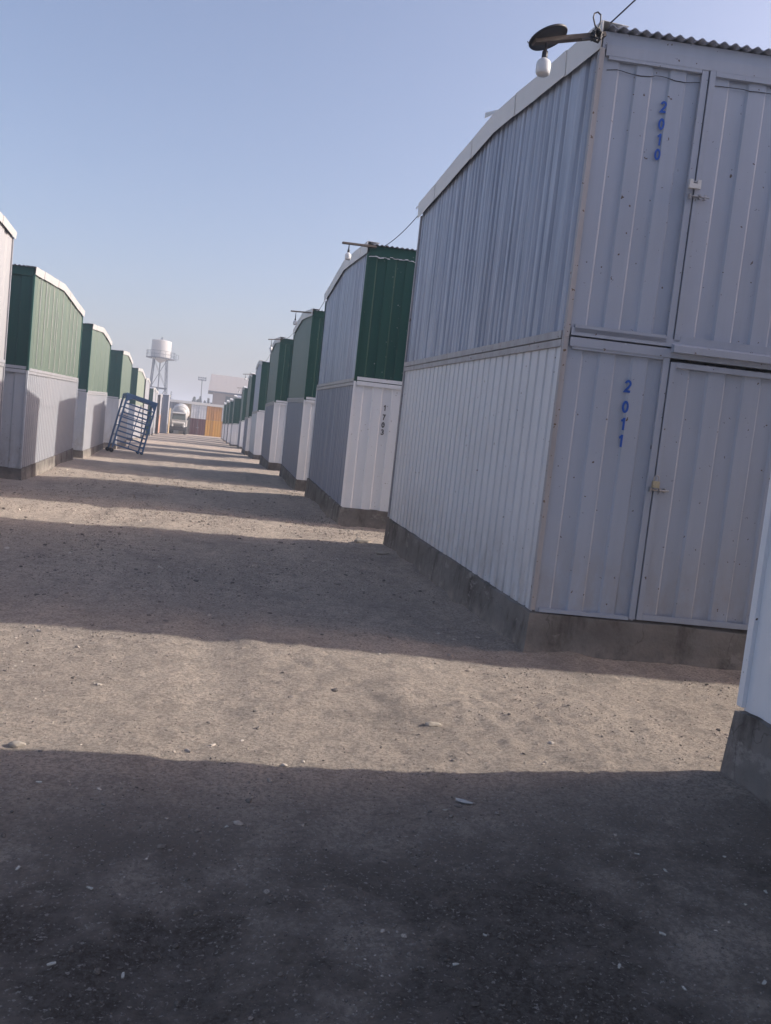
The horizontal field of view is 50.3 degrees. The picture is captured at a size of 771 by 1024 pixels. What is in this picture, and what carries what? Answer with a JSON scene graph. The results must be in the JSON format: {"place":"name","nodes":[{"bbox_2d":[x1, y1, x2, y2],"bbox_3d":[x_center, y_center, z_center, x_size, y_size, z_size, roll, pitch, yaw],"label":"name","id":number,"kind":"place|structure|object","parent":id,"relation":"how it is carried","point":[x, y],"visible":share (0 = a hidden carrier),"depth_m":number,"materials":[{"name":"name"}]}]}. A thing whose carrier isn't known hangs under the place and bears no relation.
{"place":"outdoors","nodes":[
{"label":"outdoors","id":0,"kind":"place"},
{"bbox_2d":[375,551,388,554],"bbox_3d":[-0.042,0.547,10.854,0.190,0.056,0.088,5,5,-13],"label":"stone","id":1,"kind":"object","parent":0,"point":[381,552],"visible":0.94,"depth_m":10.83,"materials":[{"name":"grey stone"}]},
{"bbox_2d":[0,433,770,1023],"bbox_3d":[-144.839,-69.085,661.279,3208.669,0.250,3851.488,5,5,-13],"label":"ground","id":2,"kind":"structure","parent":0,"point":[636,793],"depth_m":3.63,"materials":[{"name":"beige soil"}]},
{"bbox_2d":[0,212,16,432],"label":"storage block","id":3,"kind":"structure","parent":2,"relation":"on","point":[8,233],"depth_m":14.83,"materials":[{"name":"metal"}]},
{"bbox_2d":[8,741,25,747],"bbox_3d":[-1.696,1.067,3.771,0.074,0.035,0.053,3,6,-35],"label":"stone","id":4,"kind":"object","parent":2,"relation":"on","point":[14,744],"visible":1,"depth_m":3.75,"materials":[{"name":"beige stone"}]},
{"bbox_2d":[0,264,84,479],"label":"storage block","id":5,"kind":"structure","parent":2,"relation":"on","point":[44,339],"depth_m":18.34,"materials":[{"name":"painted corrugated metal"},{"name":"concrete"}]},
{"bbox_2d":[73,323,111,458],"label":"storage block","id":6,"kind":"structure","parent":2,"relation":"on","point":[94,366],"depth_m":28.35,"materials":[{"name":"painted corrugated metal"},{"name":"concrete"}]},
{"bbox_2d":[103,349,132,448],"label":"storage block","id":7,"kind":"structure","parent":2,"relation":"on","point":[120,373],"depth_m":37.24,"materials":[{"name":"metal"}]},
{"bbox_2d":[105,393,157,454],"bbox_3d":[-9.895,-3.442,32.021,1.760,2.355,0.780,3,6,-33],"label":"cage trolley","id":8,"kind":"object","parent":2,"relation":"on","point":[129,396],"visible":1,"depth_m":31.85,"materials":[{"name":"blue metal"}]},
{"bbox_2d":[126,367,145,440],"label":"storage block","id":9,"kind":"structure","parent":2,"relation":"on","point":[138,377],"depth_m":50.59,"materials":[{"name":"metal"}]},
{"bbox_2d":[140,377,150,436],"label":"storage block","id":10,"kind":"structure","parent":2,"relation":"on","point":[147,389],"depth_m":63.74,"materials":[{"name":"metal"}]},
{"bbox_2d":[146,387,156,435],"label":"storage block","id":11,"kind":"structure","parent":2,"relation":"on","point":[152,393],"depth_m":72.87,"materials":[{"name":"metal"}]},
{"bbox_2d":[153,390,158,433],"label":"storage block","id":12,"kind":"structure","parent":2,"relation":"on","point":[155,414],"depth_m":82.60,"materials":[{"name":"metal"}]},
{"bbox_2d":[155,393,162,433],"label":"storage block","id":13,"kind":"structure","parent":2,"relation":"on","point":[158,416],"depth_m":86.43,"materials":[{"name":"metal"}]},
{"bbox_2d":[146,337,178,393],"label":"water tower","id":14,"kind":"structure","parent":2,"relation":"on","point":[160,349],"depth_m":141.78,"materials":[{"name":"grey metal"}]},
{"bbox_2d":[159,394,170,433],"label":"storage block","id":15,"kind":"structure","parent":2,"relation":"on","point":[165,413],"depth_m":93.25,"materials":[{"name":"metal"}]},
{"bbox_2d":[167,408,170,432],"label":"boundary wall","id":16,"kind":"structure","parent":2,"relation":"on","point":[169,419],"depth_m":98.58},
{"bbox_2d":[169,403,189,434],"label":"mixer truck","id":17,"kind":"object","parent":2,"relation":"on","point":[179,418],"visible":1,"depth_m":101.47,"materials":[{"name":"white metal"}]},
{"bbox_2d":[169,399,223,436],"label":"wall","id":18,"kind":"structure","parent":2,"relation":"on","point":[205,419],"depth_m":108.68,"materials":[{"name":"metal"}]},
{"bbox_2d":[198,377,205,402],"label":"floodlight mast","id":19,"kind":"object","parent":2,"relation":"on","point":[203,378],"visible":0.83,"depth_m":192.98,"materials":[{"name":"grey metal"}]},
{"bbox_2d":[221,402,226,439],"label":"storage block","id":20,"kind":"structure","parent":2,"relation":"on","point":[223,421],"depth_m":93.72,"materials":[{"name":"metal"}]},
{"bbox_2d":[223,400,229,441],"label":"storage block","id":21,"kind":"structure","parent":2,"relation":"on","point":[226,420],"depth_m":84.04,"materials":[{"name":"metal"}]},
{"bbox_2d":[208,374,248,404],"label":"hall","id":22,"kind":"structure","parent":2,"relation":"on","point":[222,389],"depth_m":157.05,"materials":[{"name":"grey paint"}]},
{"bbox_2d":[226,398,233,443],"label":"storage block","id":23,"kind":"structure","parent":2,"relation":"on","point":[229,420],"depth_m":74.82,"materials":[{"name":"metal"}]},
{"bbox_2d":[229,395,241,446],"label":"storage block","id":24,"kind":"structure","parent":2,"relation":"on","point":[235,420],"depth_m":66.08,"materials":[{"name":"metal"}]},
{"bbox_2d":[237,386,247,448],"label":"storage block","id":25,"kind":"structure","parent":2,"relation":"on","point":[242,417],"depth_m":58.92,"materials":[{"name":"metal"}]},
{"bbox_2d":[241,372,255,454],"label":"storage block","id":26,"kind":"structure","parent":2,"relation":"on","point":[248,415],"depth_m":45.85,"materials":[{"name":"metal"}]},
{"bbox_2d":[248,360,269,459],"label":"storage block","id":27,"kind":"structure","parent":2,"relation":"on","point":[258,408],"depth_m":38.67,"materials":[{"name":"metal"}]},
{"bbox_2d":[259,337,292,470],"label":"storage block","id":28,"kind":"structure","parent":2,"relation":"on","point":[276,403],"depth_m":30.03,"materials":[{"name":"painted corrugated metal"},{"name":"concrete"}]},
{"bbox_2d":[268,339,282,349],"bbox_3d":[-3.975,-6.051,29.581,0.539,0.455,0.115,5,5,-13],"label":"hanging lamp","id":29,"kind":"object","parent":28,"relation":"attached to","point":[270,347],"visible":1,"depth_m":29.53,"materials":[{"name":"grey metal"}]},
{"bbox_2d":[279,308,323,490],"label":"storage block","id":30,"kind":"structure","parent":2,"relation":"on","point":[303,378],"depth_m":22.58,"materials":[{"name":"painted corrugated metal"},{"name":"concrete"}]},
{"bbox_2d":[291,310,313,324],"bbox_3d":[-2.200,-5.150,21.831,0.675,0.405,0.116,5,5,-13],"label":"hanging lamp","id":31,"kind":"object","parent":30,"relation":"attached to","point":[294,322],"visible":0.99,"depth_m":21.77,"materials":[{"name":"grey metal"}]},
{"bbox_2d":[304,241,416,528],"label":"storage block","id":32,"kind":"structure","parent":2,"relation":"on","point":[368,294],"depth_m":14.59,"materials":[{"name":"metal"}]},
{"bbox_2d":[342,241,376,259],"bbox_3d":[-0.459,-4.467,14.113,0.606,0.315,0.117,5,5,-13],"label":"hanging lamp","id":33,"kind":"object","parent":32,"relation":"attached to","point":[347,255],"visible":1,"depth_m":14.06,"materials":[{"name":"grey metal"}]},
{"bbox_2d":[383,216,417,246],"bbox_3d":[0.223,-4.388,12.859,0.012,0.138,2.801,5,5,-12],"label":"cable","id":34,"kind":"object","parent":32,"relation":"attached to","point":[402,232],"visible":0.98,"depth_m":12.64,"materials":[{"name":"black plastic"}]},
{"bbox_2d":[354,539,370,542],"bbox_3d":[-0.338,0.425,11.913,0.265,0.077,0.144,5,5,-13],"label":"stone","id":35,"kind":"object","parent":2,"relation":"on","point":[362,541],"visible":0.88,"depth_m":11.85,"materials":[{"name":"beige stone"}]},
{"bbox_2d":[425,721,441,726],"bbox_3d":[0.266,1.188,4.585,0.097,0.035,0.046,5,5,-13],"label":"stone","id":36,"kind":"object","parent":2,"relation":"on","point":[432,724],"visible":1,"depth_m":4.57,"materials":[{"name":"beige stone"}]},
{"bbox_2d":[456,798,472,803],"bbox_3d":[0.351,1.294,3.673,0.080,0.008,0.023,7,5,14],"label":"litter scrap","id":37,"kind":"object","parent":2,"relation":"on","point":[463,800],"visible":1,"depth_m":3.67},
{"bbox_2d":[383,20,770,669],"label":"storage block","id":38,"kind":"structure","parent":2,"relation":"on","point":[587,356],"depth_m":6.63,"materials":[{"name":"metal"}]},
{"bbox_2d":[527,11,606,77],"bbox_3d":[1.356,-3.486,6.107,0.596,0.524,0.292,5,5,-13],"label":"hanging lamp","id":39,"kind":"object","parent":38,"relation":"attached to","point":[544,39],"visible":1,"depth_m":6.06,"materials":[{"name":"black metal"}]},
{"bbox_2d":[610,0,635,22],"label":"cable","id":40,"kind":"object","parent":38,"relation":"attached to","point":[631,3],"visible":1,"depth_m":6.01,"materials":[{"name":"black plastic"}]},
{"bbox_2d":[651,475,659,487],"bbox_3d":[2.155,-0.244,6.535,0.060,0.104,0.026,6,5,-4],"label":"padlock","id":41,"kind":"object","parent":38,"relation":"attached to","point":[655,484],"visible":1,"depth_m":6.53,"materials":[{"name":"gold metal"}]},
{"bbox_2d":[688,179,701,189],"bbox_3d":[2.391,-2.534,6.345,0.092,0.066,0.028,6,5,-4],"label":"padlock","id":42,"kind":"object","parent":38,"relation":"attached to","point":[693,184],"visible":1,"depth_m":6.33,"materials":[{"name":"metal"}]},
{"bbox_2d":[635,362,770,629],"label":"door","id":43,"kind":"structure","parent":38,"relation":"in","point":[713,467],"depth_m":6.65,"materials":[{"name":"metal"}]},
{"bbox_2d":[673,70,770,350],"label":"door","id":44,"kind":"structure","parent":38,"relation":"in","point":[724,299],"depth_m":6.46,"materials":[{"name":"metal"}]},
{"bbox_2d":[720,474,770,807],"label":"storage block","id":45,"kind":"structure","parent":2,"relation":"on","point":[746,762],"depth_m":4.00,"materials":[{"name":"painted corrugated metal"},{"name":"concrete"}]},
{"bbox_2d":[0,0,770,402],"label":"sky","id":46,"kind":"structure","parent":0,"point":[196,174],"materials":[{"name":"blue"}]}
]}

